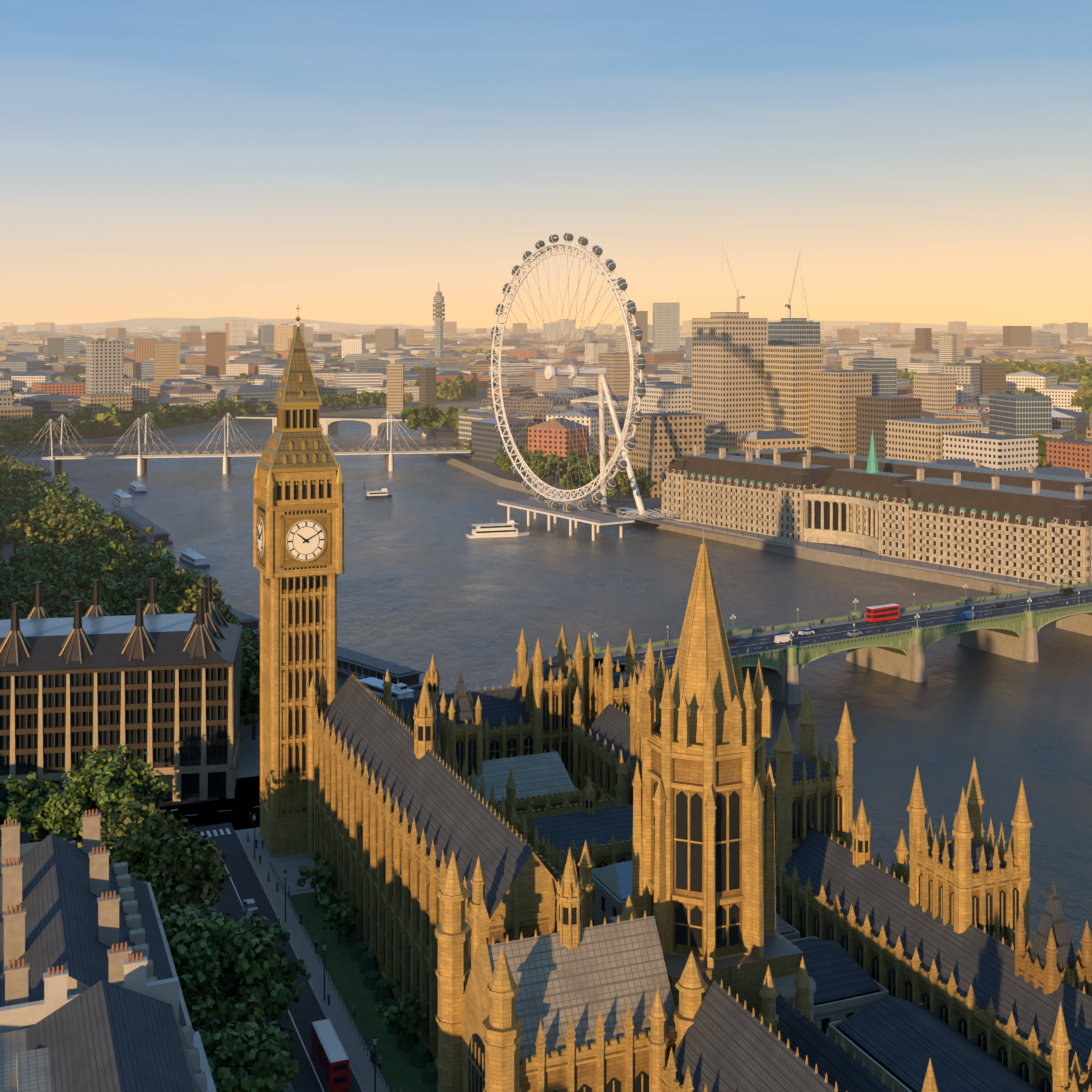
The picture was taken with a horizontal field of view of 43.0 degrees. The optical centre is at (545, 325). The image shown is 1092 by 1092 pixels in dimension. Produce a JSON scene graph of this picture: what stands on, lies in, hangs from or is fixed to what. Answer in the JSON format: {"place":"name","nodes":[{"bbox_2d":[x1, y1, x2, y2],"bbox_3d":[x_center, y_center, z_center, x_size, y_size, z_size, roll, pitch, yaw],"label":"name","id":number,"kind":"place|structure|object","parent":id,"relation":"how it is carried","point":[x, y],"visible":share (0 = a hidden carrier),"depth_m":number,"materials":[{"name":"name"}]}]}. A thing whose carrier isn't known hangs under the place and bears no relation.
{"place":"outdoors","nodes":[
{"label":"outdoors","id":0,"kind":"place"},
{"bbox_2d":[0,809,215,1091],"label":"parliament street buildings","id":1,"kind":"structure","parent":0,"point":[91,998],"depth_m":149.06,"materials":[{"name":"grey tile"}]},
{"bbox_2d":[0,576,242,808],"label":"office building","id":2,"kind":"structure","parent":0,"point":[157,685],"depth_m":281.43,"materials":[{"name":"brown glass"}]},
{"bbox_2d":[0,744,428,1091],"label":"trees","id":3,"kind":"object","parent":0,"point":[205,965],"visible":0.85,"depth_m":191.00,"materials":[{"name":"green plant"}]},
{"bbox_2d":[0,736,437,1091],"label":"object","id":4,"kind":"structure","parent":0,"point":[346,974],"depth_m":212.06,"materials":[{"name":"concrete"}]},
{"bbox_2d":[252,308,344,857],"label":"clock tower","id":5,"kind":"structure","parent":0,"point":[298,528],"depth_m":253.53,"materials":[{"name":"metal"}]},
{"bbox_2d":[0,431,661,739],"bbox_3d":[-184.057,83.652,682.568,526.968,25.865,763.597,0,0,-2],"label":"embankment trees","id":6,"kind":"object","parent":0,"point":[112,561],"visible":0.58,"depth_m":474.65,"materials":[{"name":"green plant"}]},
{"bbox_2d":[0,282,1030,414],"bbox_3d":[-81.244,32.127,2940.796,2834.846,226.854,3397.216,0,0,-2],"label":"distant towers","id":7,"kind":"structure","parent":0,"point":[666,326],"depth_m":2929.12,"materials":[{"name":"concrete"}]},
{"bbox_2d":[0,327,1091,954],"bbox_3d":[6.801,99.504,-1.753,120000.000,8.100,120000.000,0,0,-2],"label":"river","id":8,"kind":"structure","parent":0,"point":[422,579],"depth_m":506.46,"materials":[{"name":"liquid"}]},
{"bbox_2d":[0,411,470,476],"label":"suspension footbridge","id":9,"kind":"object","parent":8,"relation":"on","point":[56,460],"depth_m":949.38,"materials":[{"name":"metal"}]},
{"bbox_2d":[236,415,436,435],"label":"arch bridge","id":10,"kind":"structure","parent":8,"relation":"on","point":[329,424],"depth_m":1275.45,"materials":[{"name":"stone"}]},
{"bbox_2d":[488,233,692,540],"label":"ferris wheel","id":11,"kind":"object","parent":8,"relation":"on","point":[602,515],"visible":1,"depth_m":684.27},
{"bbox_2d":[543,571,1091,728],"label":"westminster bridge","id":12,"kind":"structure","parent":8,"relation":"on","point":[1012,627],"depth_m":400.62,"materials":[{"name":"green paint"}]},
{"bbox_2d":[0,319,1091,497],"bbox_3d":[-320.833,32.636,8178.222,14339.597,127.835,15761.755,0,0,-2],"label":"city blocks","id":13,"kind":"structure","parent":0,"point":[103,364],"depth_m":1858.60,"materials":[{"name":"concrete"}]},
{"bbox_2d":[0,336,1091,467],"bbox_3d":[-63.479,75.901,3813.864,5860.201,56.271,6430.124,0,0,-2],"label":"distant trees","id":14,"kind":"object","parent":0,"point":[112,419],"visible":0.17,"depth_m":1355.24,"materials":[{"name":"green plant"}]},
{"bbox_2d":[0,0,1091,326],"label":"sky","id":15,"kind":"structure","parent":0,"point":[341,161],"materials":[{"name":"blue"}]},
{"bbox_2d":[13,317,1091,330],"bbox_3d":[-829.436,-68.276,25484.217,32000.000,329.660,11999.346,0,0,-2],"label":"distant hills","id":16,"kind":"structure","parent":0,"point":[174,323],"depth_m":21666.63,"materials":[{"name":"grey"}]},
{"bbox_2d":[307,529,1091,1091],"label":"palace of westminster","id":17,"kind":"structure","parent":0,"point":[579,877],"depth_m":164.69,"materials":[{"name":"stone"}]},
{"bbox_2d":[598,245,1055,470],"bbox_3d":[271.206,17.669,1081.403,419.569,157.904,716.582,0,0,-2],"label":"office buildings","id":18,"kind":"structure","parent":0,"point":[749,375],"depth_m":904.42,"materials":[{"name":"concrete"}]},
{"bbox_2d":[617,430,1091,589],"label":"county hall","id":19,"kind":"structure","parent":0,"point":[1031,528],"depth_m":593.67,"materials":[{"name":"beige stone"}]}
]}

